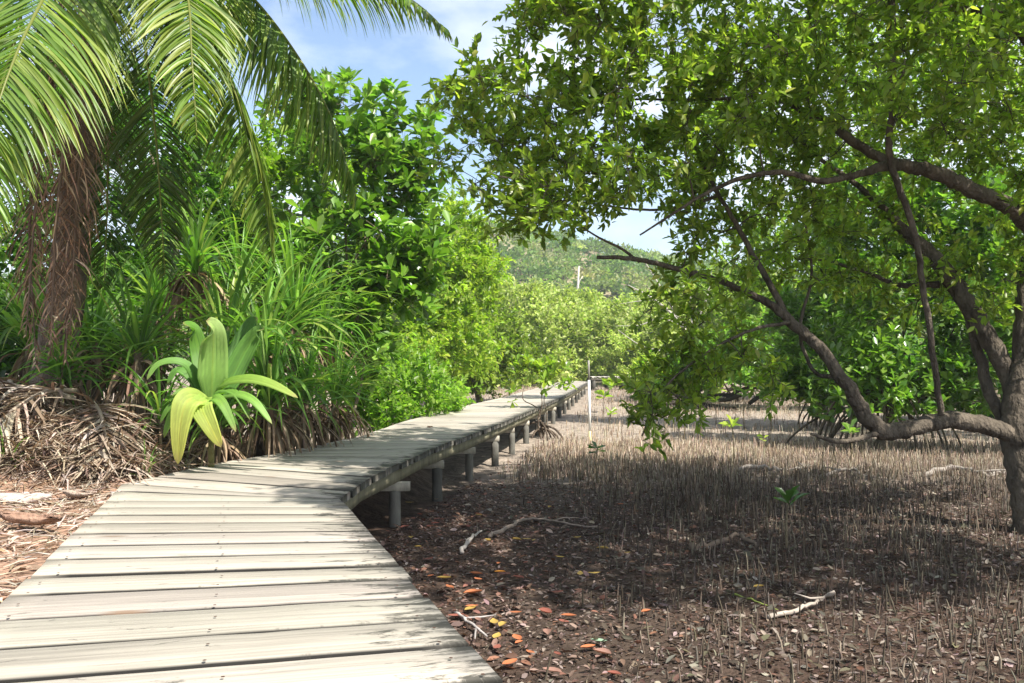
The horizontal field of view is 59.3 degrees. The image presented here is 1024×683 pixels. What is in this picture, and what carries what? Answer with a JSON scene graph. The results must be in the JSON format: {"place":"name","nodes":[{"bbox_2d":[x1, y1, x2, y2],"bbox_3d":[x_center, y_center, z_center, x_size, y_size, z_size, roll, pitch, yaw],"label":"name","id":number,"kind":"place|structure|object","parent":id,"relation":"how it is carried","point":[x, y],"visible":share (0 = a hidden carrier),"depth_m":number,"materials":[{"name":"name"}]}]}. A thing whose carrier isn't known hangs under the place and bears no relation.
{"place":"outdoors","nodes":[
{"label":"outdoors","id":0,"kind":"place"},
{"bbox_2d":[0,368,1023,682],"bbox_3d":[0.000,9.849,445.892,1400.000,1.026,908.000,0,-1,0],"label":"ground","id":1,"kind":"structure","parent":0,"point":[372,514],"depth_m":4.92,"materials":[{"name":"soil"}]},
{"bbox_2d":[0,427,34,473],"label":"sprout","id":2,"kind":"object","parent":1,"relation":"on","point":[5,461],"visible":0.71,"depth_m":5.59,"materials":[{"name":"green plant"}]},
{"bbox_2d":[0,492,52,503],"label":"coconut husk","id":3,"kind":"object","parent":1,"relation":"on","point":[25,498],"visible":0.94,"depth_m":4.94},
{"bbox_2d":[0,1,54,282],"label":"broadleaf tree","id":4,"kind":"object","parent":1,"relation":"on","point":[2,256],"visible":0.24,"depth_m":9.81,"materials":[{"name":"green plant"}]},
{"bbox_2d":[0,374,75,401],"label":"fallen frond","id":5,"kind":"object","parent":1,"relation":"on","point":[7,384],"visible":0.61,"depth_m":6.32,"materials":[{"name":"brown plant"}]},
{"bbox_2d":[0,379,75,415],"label":"fallen frond","id":6,"kind":"object","parent":1,"relation":"on","point":[44,402],"visible":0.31,"depth_m":6.32,"materials":[{"name":"brown plant"}]},
{"bbox_2d":[0,382,77,461],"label":"fallen frond","id":7,"kind":"object","parent":1,"relation":"on","point":[40,395],"visible":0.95,"depth_m":5.97,"materials":[{"name":"brown plant"}]},
{"bbox_2d":[0,234,117,392],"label":"strap leaf plant","id":8,"kind":"object","parent":1,"relation":"on","point":[22,358],"visible":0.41,"depth_m":7.91,"materials":[{"name":"green plant"}]},
{"bbox_2d":[2,297,125,417],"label":"strap leaf plant","id":9,"kind":"object","parent":1,"relation":"on","point":[62,378],"visible":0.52,"depth_m":6.94,"materials":[{"name":"green plant"}]},
{"bbox_2d":[61,488,93,498],"bbox_3d":[-2.471,0.865,5.125,0.268,0.055,0.108,-1,-2,40],"label":"coconut husk","id":10,"kind":"object","parent":1,"relation":"on","point":[79,494],"visible":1,"depth_m":5.10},
{"bbox_2d":[20,396,157,488],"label":"fallen frond","id":11,"kind":"object","parent":1,"relation":"on","point":[102,453],"visible":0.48,"depth_m":5.83,"materials":[{"name":"brown plant"}]},
{"bbox_2d":[0,274,180,397],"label":"broadleaf shrub","id":12,"kind":"object","parent":1,"relation":"on","point":[6,364],"visible":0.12,"depth_m":8.54,"materials":[{"name":"green plant"}]},
{"bbox_2d":[0,236,186,404],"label":"strap leaf plant","id":13,"kind":"object","parent":1,"relation":"on","point":[99,312],"visible":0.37,"depth_m":7.87,"materials":[{"name":"green plant"}]},
{"bbox_2d":[0,408,205,601],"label":"straw litter","id":14,"kind":"object","parent":1,"relation":"on","point":[53,536],"visible":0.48,"depth_m":4.66,"materials":[{"name":"brown plant"}]},
{"bbox_2d":[0,510,62,525],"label":"coconut husk","id":15,"kind":"object","parent":14,"relation":"on","point":[27,518],"visible":1,"depth_m":4.14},
{"bbox_2d":[0,377,207,493],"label":"heap straw","id":16,"kind":"object","parent":1,"relation":"on","point":[49,421],"visible":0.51,"depth_m":5.79,"materials":[{"name":"brown plant"}]},
{"bbox_2d":[0,377,53,457],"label":"fallen frond","id":17,"kind":"object","parent":16,"relation":"on","point":[20,410],"visible":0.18,"depth_m":6.10,"materials":[{"name":"brown plant"}]},
{"bbox_2d":[41,392,168,488],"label":"fallen frond","id":18,"kind":"object","parent":1,"relation":"on","point":[88,415],"visible":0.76,"depth_m":5.96,"materials":[{"name":"brown plant"}]},
{"bbox_2d":[22,243,223,429],"bbox_3d":[-2.962,0.011,7.016,1.549,1.692,1.641,0,-1,0],"label":"strap leaf plant","id":19,"kind":"object","parent":1,"relation":"on","point":[140,362],"visible":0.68,"depth_m":6.94,"materials":[{"name":"green plant"}]},
{"bbox_2d":[0,29,279,409],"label":"broadleaf tree","id":20,"kind":"object","parent":1,"relation":"on","point":[133,283],"visible":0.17,"depth_m":10.26,"materials":[{"name":"green plant"}]},
{"bbox_2d":[90,346,199,463],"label":"strap leaf plant","id":21,"kind":"object","parent":1,"relation":"on","point":[157,407],"visible":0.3,"depth_m":6.54,"materials":[{"name":"green plant"}]},
{"bbox_2d":[133,441,158,478],"bbox_3d":[-2.346,0.784,5.793,0.179,0.322,0.306,0,-1,0],"label":"sprout","id":22,"kind":"object","parent":1,"relation":"on","point":[148,468],"visible":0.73,"depth_m":5.84,"materials":[{"name":"green plant"}]},
{"bbox_2d":[84,217,253,402],"bbox_3d":[-3.227,-0.219,8.305,1.546,1.886,1.640,-1,-1,34],"label":"strap leaf plant","id":23,"kind":"object","parent":1,"relation":"on","point":[154,284],"visible":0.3,"depth_m":8.20,"materials":[{"name":"green plant"}]},
{"bbox_2d":[110,182,289,440],"bbox_3d":[-2.700,-0.239,7.640,1.511,2.292,1.287,0,-1,0],"label":"strap leaf plant","id":24,"kind":"object","parent":1,"relation":"on","point":[183,289],"visible":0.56,"depth_m":7.55,"materials":[{"name":"green plant"}]},
{"bbox_2d":[137,349,285,467],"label":"strap leaf plant","id":25,"kind":"object","parent":1,"relation":"on","point":[224,452],"visible":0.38,"depth_m":6.47,"materials":[{"name":"green plant"}]},
{"bbox_2d":[83,222,344,439],"bbox_3d":[-2.342,-0.005,7.209,1.792,1.981,1.843,-1,-1,29],"label":"strap leaf plant","id":26,"kind":"object","parent":1,"relation":"on","point":[235,300],"visible":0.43,"depth_m":7.11,"materials":[{"name":"green plant"}]},
{"bbox_2d":[147,316,297,466],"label":"palm seedling","id":27,"kind":"object","parent":1,"relation":"on","point":[213,371],"visible":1,"depth_m":5.99,"materials":[{"name":"green plant"}]},
{"bbox_2d":[0,0,452,410],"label":"coconut palm","id":28,"kind":"object","parent":1,"relation":"on","point":[88,60],"visible":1,"depth_m":6.09,"materials":[{"name":"green plant"}]},
{"bbox_2d":[166,185,322,429],"bbox_3d":[-2.581,-0.281,8.601,1.749,2.422,1.636,0,-1,0],"label":"strap leaf plant","id":29,"kind":"object","parent":1,"relation":"on","point":[243,255],"visible":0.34,"depth_m":8.51,"materials":[{"name":"green plant"}]},
{"bbox_2d":[141,231,379,456],"bbox_3d":[-2.055,-0.012,7.389,1.916,2.050,2.033,1,-1,-31],"label":"strap leaf plant","id":30,"kind":"object","parent":1,"relation":"on","point":[269,309],"visible":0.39,"depth_m":7.24,"materials":[{"name":"green plant"}]},
{"bbox_2d":[143,104,398,422],"bbox_3d":[-3.064,-0.819,11.605,3.063,4.524,4.571,1,-1,-31],"label":"broadleaf tree","id":31,"kind":"object","parent":1,"relation":"on","point":[279,166],"visible":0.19,"depth_m":11.07,"materials":[{"name":"green plant"}]},
{"bbox_2d":[179,285,372,459],"bbox_3d":[-1.853,0.352,6.931,1.543,1.630,1.512,-1,-2,44],"label":"strap leaf plant","id":32,"kind":"object","parent":1,"relation":"on","point":[281,430],"visible":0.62,"depth_m":6.85,"materials":[{"name":"green plant"}]},
{"bbox_2d":[227,214,392,445],"bbox_3d":[-1.956,-0.107,8.482,1.862,2.268,1.836,0,-1,-16],"label":"strap leaf plant","id":33,"kind":"object","parent":1,"relation":"on","point":[298,290],"visible":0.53,"depth_m":8.33,"materials":[{"name":"green plant"}]},
{"bbox_2d":[234,323,387,452],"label":"strap leaf plant","id":34,"kind":"object","parent":1,"relation":"on","point":[318,437],"visible":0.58,"depth_m":7.33,"materials":[{"name":"green plant"}]},
{"bbox_2d":[0,376,630,682],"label":"boardwalk","id":35,"kind":"structure","parent":1,"relation":"on","point":[279,568],"depth_m":2.90,"materials":[{"name":"grey wood"}]},
{"bbox_2d":[263,245,404,442],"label":"strap leaf plant","id":36,"kind":"object","parent":1,"relation":"on","point":[334,312],"visible":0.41,"depth_m":8.76,"materials":[{"name":"green plant"}]},
{"bbox_2d":[284,312,411,444],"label":"strap leaf plant","id":37,"kind":"object","parent":1,"relation":"on","point":[336,413],"visible":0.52,"depth_m":8.13,"materials":[{"name":"green plant"}]},
{"bbox_2d":[253,66,462,438],"bbox_3d":[-1.639,-0.963,9.586,2.333,4.329,1.834,0,-1,0],"label":"broadleaf tree","id":38,"kind":"object","parent":1,"relation":"on","point":[374,144],"visible":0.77,"depth_m":9.29,"materials":[{"name":"green plant"}]},
{"bbox_2d":[329,332,482,437],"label":"mangrove shrub","id":39,"kind":"object","parent":1,"relation":"on","point":[438,395],"visible":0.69,"depth_m":11.25,"materials":[{"name":"green plant"}]},
{"bbox_2d":[354,184,515,416],"bbox_3d":[-1.418,-0.780,16.615,2.750,4.710,4.710,-1,-2,38],"label":"mangrove tree","id":40,"kind":"object","parent":1,"relation":"on","point":[468,270],"visible":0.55,"depth_m":16.66,"materials":[{"name":"green plant"}]},
{"bbox_2d":[459,530,482,553],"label":"fallen branch","id":41,"kind":"object","parent":1,"relation":"on","point":[465,545],"visible":1,"depth_m":5.57,"materials":[{"name":"grey wood"}]},
{"bbox_2d":[464,589,481,592],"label":"fallen leaf","id":42,"kind":"object","parent":1,"relation":"on","point":[472,590],"visible":1,"depth_m":4.47,"materials":[{"name":"orange plant"}]},
{"bbox_2d":[454,611,495,638],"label":"fallen branch","id":43,"kind":"object","parent":1,"relation":"on","point":[470,623],"visible":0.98,"depth_m":3.97,"materials":[{"name":"grey wood"}]},
{"bbox_2d":[420,296,555,402],"bbox_3d":[-0.877,0.229,24.058,3.195,3.021,5.068,0,-1,22],"label":"mangrove tree","id":44,"kind":"object","parent":1,"relation":"on","point":[516,334],"visible":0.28,"depth_m":23.71,"materials":[{"name":"green plant"}]},
{"bbox_2d":[502,658,516,663],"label":"fallen leaf","id":45,"kind":"object","parent":1,"relation":"on","point":[510,661],"visible":1,"depth_m":3.43,"materials":[{"name":"orange plant"}]},
{"bbox_2d":[494,310,534,388],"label":"mangrove tree","id":46,"kind":"object","parent":1,"relation":"on","point":[525,331],"visible":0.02,"depth_m":36.16,"materials":[{"name":"green plant"}]},
{"bbox_2d":[461,274,581,386],"bbox_3d":[0.020,-0.262,39.584,6.685,5.697,4.511,0,-1,-11],"label":"mangrove tree","id":47,"kind":"object","parent":1,"relation":"on","point":[532,312],"visible":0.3,"depth_m":39.35,"materials":[{"name":"green plant"}]},
{"bbox_2d":[512,281,556,304],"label":"mangrove tree","id":48,"kind":"object","parent":1,"relation":"on","point":[536,286],"visible":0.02,"depth_m":57.83,"materials":[{"name":"green plant"}]},
{"bbox_2d":[505,349,576,440],"bbox_3d":[0.428,0.802,13.476,1.096,1.409,0.798,0,-1,0],"label":"mangrove sapling","id":49,"kind":"object","parent":1,"relation":"on","point":[528,362],"visible":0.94,"depth_m":13.37,"materials":[{"name":"green plant"}]},
{"bbox_2d":[488,517,596,537],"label":"fallen branch","id":50,"kind":"object","parent":1,"relation":"on","point":[505,528],"visible":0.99,"depth_m":6.28,"materials":[{"name":"grey wood"}]},
{"bbox_2d":[539,607,551,612],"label":"fallen leaf","id":51,"kind":"object","parent":1,"relation":"on","point":[545,610],"visible":1,"depth_m":4.15,"materials":[{"name":"plant"}]},
{"bbox_2d":[544,652,551,679],"bbox_3d":[0.131,1.194,3.284,0.012,0.119,0.014,7,-14,30],"label":"breathing root","id":52,"kind":"object","parent":1,"relation":"on","point":[546,673],"visible":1,"depth_m":3.28,"materials":[{"name":"brown plant"}]},
{"bbox_2d":[543,667,561,671],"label":"fallen leaf","id":53,"kind":"object","parent":1,"relation":"on","point":[554,669],"visible":0.9,"depth_m":3.33,"materials":[{"name":"pink plant"}]},
{"bbox_2d":[90,384,1023,682],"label":"breathing roots","id":54,"kind":"object","parent":1,"relation":"on","point":[572,454],"visible":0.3,"depth_m":8.29,"materials":[{"name":"plant"}]},
{"bbox_2d":[508,281,616,384],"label":"mangrove tree","id":55,"kind":"object","parent":1,"relation":"on","point":[586,350],"visible":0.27,"depth_m":43.06,"materials":[{"name":"green plant"}]},
{"bbox_2d":[588,360,590,438],"bbox_3d":[1.102,0.914,12.791,0.055,1.298,0.040,0,-1,0],"label":"marker pole","id":56,"kind":"object","parent":1,"relation":"on","point":[589,415],"visible":0.81,"depth_m":12.78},
{"bbox_2d":[558,285,626,378],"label":"mangrove tree","id":57,"kind":"object","parent":1,"relation":"on","point":[587,297],"visible":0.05,"depth_m":49.18,"materials":[{"name":"green plant"}]},
{"bbox_2d":[588,441,605,483],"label":"mangrove seedling","id":58,"kind":"object","parent":1,"relation":"on","point":[594,443],"visible":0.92,"depth_m":8.47,"materials":[{"name":"green plant"}]},
{"bbox_2d":[593,648,610,653],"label":"fallen leaf","id":59,"kind":"object","parent":1,"relation":"on","point":[604,650],"visible":1,"depth_m":3.56,"materials":[{"name":"plant"}]},
{"bbox_2d":[563,289,643,375],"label":"mangrove tree","id":60,"kind":"object","parent":1,"relation":"on","point":[618,308],"visible":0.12,"depth_m":45.31,"materials":[{"name":"green plant"}]},
{"bbox_2d":[594,388,613,417],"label":"mangrove seedling","id":61,"kind":"object","parent":1,"relation":"on","point":[606,394],"visible":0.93,"depth_m":16.67,"materials":[{"name":"green plant"}]},
{"bbox_2d":[606,407,617,424],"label":"mangrove seedling","id":62,"kind":"object","parent":1,"relation":"on","point":[613,410],"visible":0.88,"depth_m":15.93,"materials":[{"name":"green plant"}]},
{"bbox_2d":[602,377,623,406],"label":"mangrove seedling","id":63,"kind":"object","parent":1,"relation":"on","point":[612,384],"visible":0.66,"depth_m":19.90,"materials":[{"name":"green plant"}]},
{"bbox_2d":[592,319,679,385],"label":"mangrove tree","id":64,"kind":"object","parent":1,"relation":"on","point":[620,349],"visible":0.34,"depth_m":39.11,"materials":[{"name":"green plant"}]},
{"bbox_2d":[603,286,702,373],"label":"mangrove tree","id":65,"kind":"object","parent":1,"relation":"on","point":[639,310],"visible":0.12,"depth_m":40.52,"materials":[{"name":"green plant"}]},
{"bbox_2d":[618,251,711,353],"bbox_3d":[4.285,-0.502,24.887,2.998,4.153,0.744,0,-1,-11],"label":"dead tree","id":66,"kind":"object","parent":1,"relation":"on","point":[669,311],"visible":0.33,"depth_m":25.01,"materials":[{"name":"brown wood"}]},
{"bbox_2d":[618,349,726,402],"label":"mangrove shrub","id":67,"kind":"object","parent":1,"relation":"on","point":[641,358],"visible":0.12,"depth_m":24.88,"materials":[{"name":"green plant"}]},
{"bbox_2d":[379,481,1023,682],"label":"litter fragments","id":68,"kind":"object","parent":1,"relation":"on","point":[690,661],"visible":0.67,"depth_m":4.83,"materials":[{"name":"brown plant"}]},
{"bbox_2d":[702,641,703,667],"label":"breathing root","id":69,"kind":"object","parent":1,"relation":"on","point":[703,655],"visible":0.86,"depth_m":3.41,"materials":[{"name":"brown plant"}]},
{"bbox_2d":[683,287,734,332],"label":"mangrove tree","id":70,"kind":"object","parent":1,"relation":"on","point":[703,324],"visible":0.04,"depth_m":50.73,"materials":[{"name":"green plant"}]},
{"bbox_2d":[401,0,1023,535],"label":"mangrove tree","id":71,"kind":"object","parent":1,"relation":"on","point":[973,38],"visible":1,"depth_m":5.85,"materials":[{"name":"green plant"}]},
{"bbox_2d":[655,386,772,409],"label":"fallen tree","id":72,"kind":"object","parent":1,"relation":"on","point":[730,396],"visible":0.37,"depth_m":21.64,"materials":[{"name":"brown wood"}]},
{"bbox_2d":[689,532,760,550],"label":"fallen branch","id":73,"kind":"object","parent":1,"relation":"on","point":[732,535],"visible":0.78,"depth_m":5.66,"materials":[{"name":"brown wood"}]},
{"bbox_2d":[719,414,742,458],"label":"mangrove seedling","id":74,"kind":"object","parent":1,"relation":"on","point":[732,422],"visible":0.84,"depth_m":10.16,"materials":[{"name":"green plant"}]},
{"bbox_2d":[652,303,813,402],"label":"mangrove shrub","id":75,"kind":"object","parent":1,"relation":"on","point":[747,372],"visible":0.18,"depth_m":21.36,"materials":[{"name":"green plant"}]},
{"bbox_2d":[737,388,749,429],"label":"mangrove seedling","id":76,"kind":"object","parent":1,"relation":"on","point":[744,394],"visible":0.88,"depth_m":15.22,"materials":[{"name":"green plant"}]},
{"bbox_2d":[725,273,782,372],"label":"mangrove tree","id":77,"kind":"object","parent":1,"relation":"on","point":[733,298],"visible":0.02,"depth_m":47.64,"materials":[{"name":"green plant"}]},
{"bbox_2d":[732,593,777,609],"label":"fallen branch","id":78,"kind":"object","parent":1,"relation":"on","point":[736,594],"visible":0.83,"depth_m":4.29,"materials":[{"name":"green wood"}]},
{"bbox_2d":[763,394,777,430],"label":"mangrove seedling","id":79,"kind":"object","parent":1,"relation":"on","point":[773,398],"visible":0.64,"depth_m":14.77,"materials":[{"name":"green plant"}]},
{"bbox_2d":[673,205,871,361],"bbox_3d":[8.226,-1.052,26.412,6.958,5.758,4.968,1,-1,-36],"label":"mangrove tree","id":80,"kind":"object","parent":1,"relation":"on","point":[752,306],"visible":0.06,"depth_m":25.44,"materials":[{"name":"green plant"}]},
{"bbox_2d":[734,463,811,471],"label":"fallen branch","id":81,"kind":"object","parent":1,"relation":"on","point":[759,466],"visible":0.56,"depth_m":9.38,"materials":[{"name":"grey wood"}]},
{"bbox_2d":[773,485,808,548],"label":"mangrove seedling","id":82,"kind":"object","parent":1,"relation":"on","point":[789,495],"visible":0.93,"depth_m":5.59,"materials":[{"name":"green plant"}]},
{"bbox_2d":[767,590,834,619],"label":"fallen branch","id":83,"kind":"object","parent":1,"relation":"on","point":[804,606],"visible":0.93,"depth_m":4.15,"materials":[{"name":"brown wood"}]},
{"bbox_2d":[793,397,809,428],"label":"mangrove seedling","id":84,"kind":"object","parent":1,"relation":"on","point":[801,399],"visible":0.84,"depth_m":14.78,"materials":[{"name":"green plant"}]},
{"bbox_2d":[801,632,803,658],"bbox_3d":[1.140,1.202,3.533,0.009,0.120,0.014,-1,-1,24],"label":"breathing root","id":85,"kind":"object","parent":1,"relation":"on","point":[802,652],"visible":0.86,"depth_m":3.53,"materials":[{"name":"plant"}]},
{"bbox_2d":[619,0,1023,433],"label":"mangrove tree","id":86,"kind":"object","parent":1,"relation":"on","point":[709,120],"visible":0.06,"depth_m":14.31,"materials":[{"name":"green plant"}]},
{"bbox_2d":[750,281,902,427],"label":"mangrove shrub","id":87,"kind":"object","parent":1,"relation":"on","point":[798,374],"visible":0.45,"depth_m":15.08,"materials":[{"name":"green plant"}]},
{"bbox_2d":[820,466,871,478],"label":"fallen branch","id":88,"kind":"object","parent":1,"relation":"on","point":[843,469],"visible":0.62,"depth_m":9.15,"materials":[{"name":"grey wood"}]},
{"bbox_2d":[841,418,860,460],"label":"mangrove seedling","id":89,"kind":"object","parent":1,"relation":"on","point":[849,428],"visible":0.81,"depth_m":10.15,"materials":[{"name":"green plant"}]},
{"bbox_2d":[807,330,922,411],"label":"mangrove shrub","id":90,"kind":"object","parent":1,"relation":"on","point":[912,347],"visible":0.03,"depth_m":20.51,"materials":[{"name":"green plant"}]},
{"bbox_2d":[882,639,885,664],"bbox_3d":[1.420,1.192,3.437,0.012,0.119,0.015,-9,9,-38],"label":"breathing root","id":91,"kind":"object","parent":1,"relation":"on","point":[884,652],"visible":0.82,"depth_m":3.43,"materials":[{"name":"plant"}]},
{"bbox_2d":[785,142,1023,457],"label":"mangrove tree","id":92,"kind":"object","parent":1,"relation":"on","point":[870,365],"visible":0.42,"depth_m":11.22,"materials":[{"name":"green plant"}]},
{"bbox_2d":[910,647,918,673],"bbox_3d":[1.485,1.188,3.332,0.012,0.119,0.014,13,-2,-26],"label":"breathing root","id":93,"kind":"object","parent":1,"relation":"on","point":[913,660],"visible":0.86,"depth_m":3.33,"materials":[{"name":"plant"}]},
{"bbox_2d":[877,326,1000,418],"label":"mangrove shrub","id":94,"kind":"object","parent":1,"relation":"on","point":[914,360],"visible":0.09,"depth_m":16.95,"materials":[{"name":"green plant"}]},
{"bbox_2d":[921,464,1005,477],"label":"fallen branch","id":95,"kind":"object","parent":1,"relation":"on","point":[966,469],"visible":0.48,"depth_m":9.06,"materials":[{"name":"grey wood"}]},
{"bbox_2d":[969,629,974,653],"bbox_3d":[1.807,1.186,3.540,0.012,0.119,0.014,-5,8,-26],"label":"breathing root","id":96,"kind":"object","parent":1,"relation":"on","point":[971,642],"visible":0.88,"depth_m":3.54,"materials":[{"name":"plant"}]},
{"bbox_2d":[996,648,1001,668],"bbox_3d":[1.828,1.198,3.378,0.020,0.086,0.010,-1,-2,44],"label":"breathing root","id":97,"kind":"object","parent":1,"relation":"on","point":[1000,663],"visible":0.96,"depth_m":3.37,"materials":[{"name":"brown plant"}]},
{"bbox_2d":[997,623,1006,648],"bbox_3d":[1.955,1.181,3.589,0.012,0.119,0.014,-12,-2,1],"label":"breathing root","id":98,"kind":"object","parent":1,"relation":"on","point":[1003,641],"visible":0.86,"depth_m":3.59,"materials":[{"name":"brown plant"}]},
{"bbox_2d":[1006,616,1009,642],"bbox_3d":[2.041,1.193,3.707,0.014,0.119,0.012,4,-17,-7],"label":"breathing root","id":99,"kind":"object","parent":1,"relation":"on","point":[1007,632],"visible":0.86,"depth_m":3.71,"materials":[{"name":"plant"}]},
{"bbox_2d":[1011,623,1013,649],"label":"breathing root","id":100,"kind":"object","parent":1,"relation":"on","point":[1012,637],"visible":0.86,"depth_m":3.58,"materials":[{"name":"plant"}]},
{"bbox_2d":[0,0,1023,277],"label":"sky","id":101,"kind":"structure","parent":0,"point":[406,55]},
{"bbox_2d":[106,234,926,367],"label":"hill","id":102,"kind":"structure","parent":0,"point":[607,294],"depth_m":112.85,"materials":[{"name":"green plant"}]},
{"bbox_2d":[1,218,1011,362],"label":"hillside woodland","id":103,"kind":"object","parent":102,"relation":"on","point":[556,271],"visible":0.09,"depth_m":109.46,"materials":[{"name":"green plant"}]},
{"bbox_2d":[577,266,582,289],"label":"dead tree","id":104,"kind":"object","parent":102,"relation":"on","point":[578,281],"visible":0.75,"depth_m":95.08,"materials":[{"name":"white wood"}]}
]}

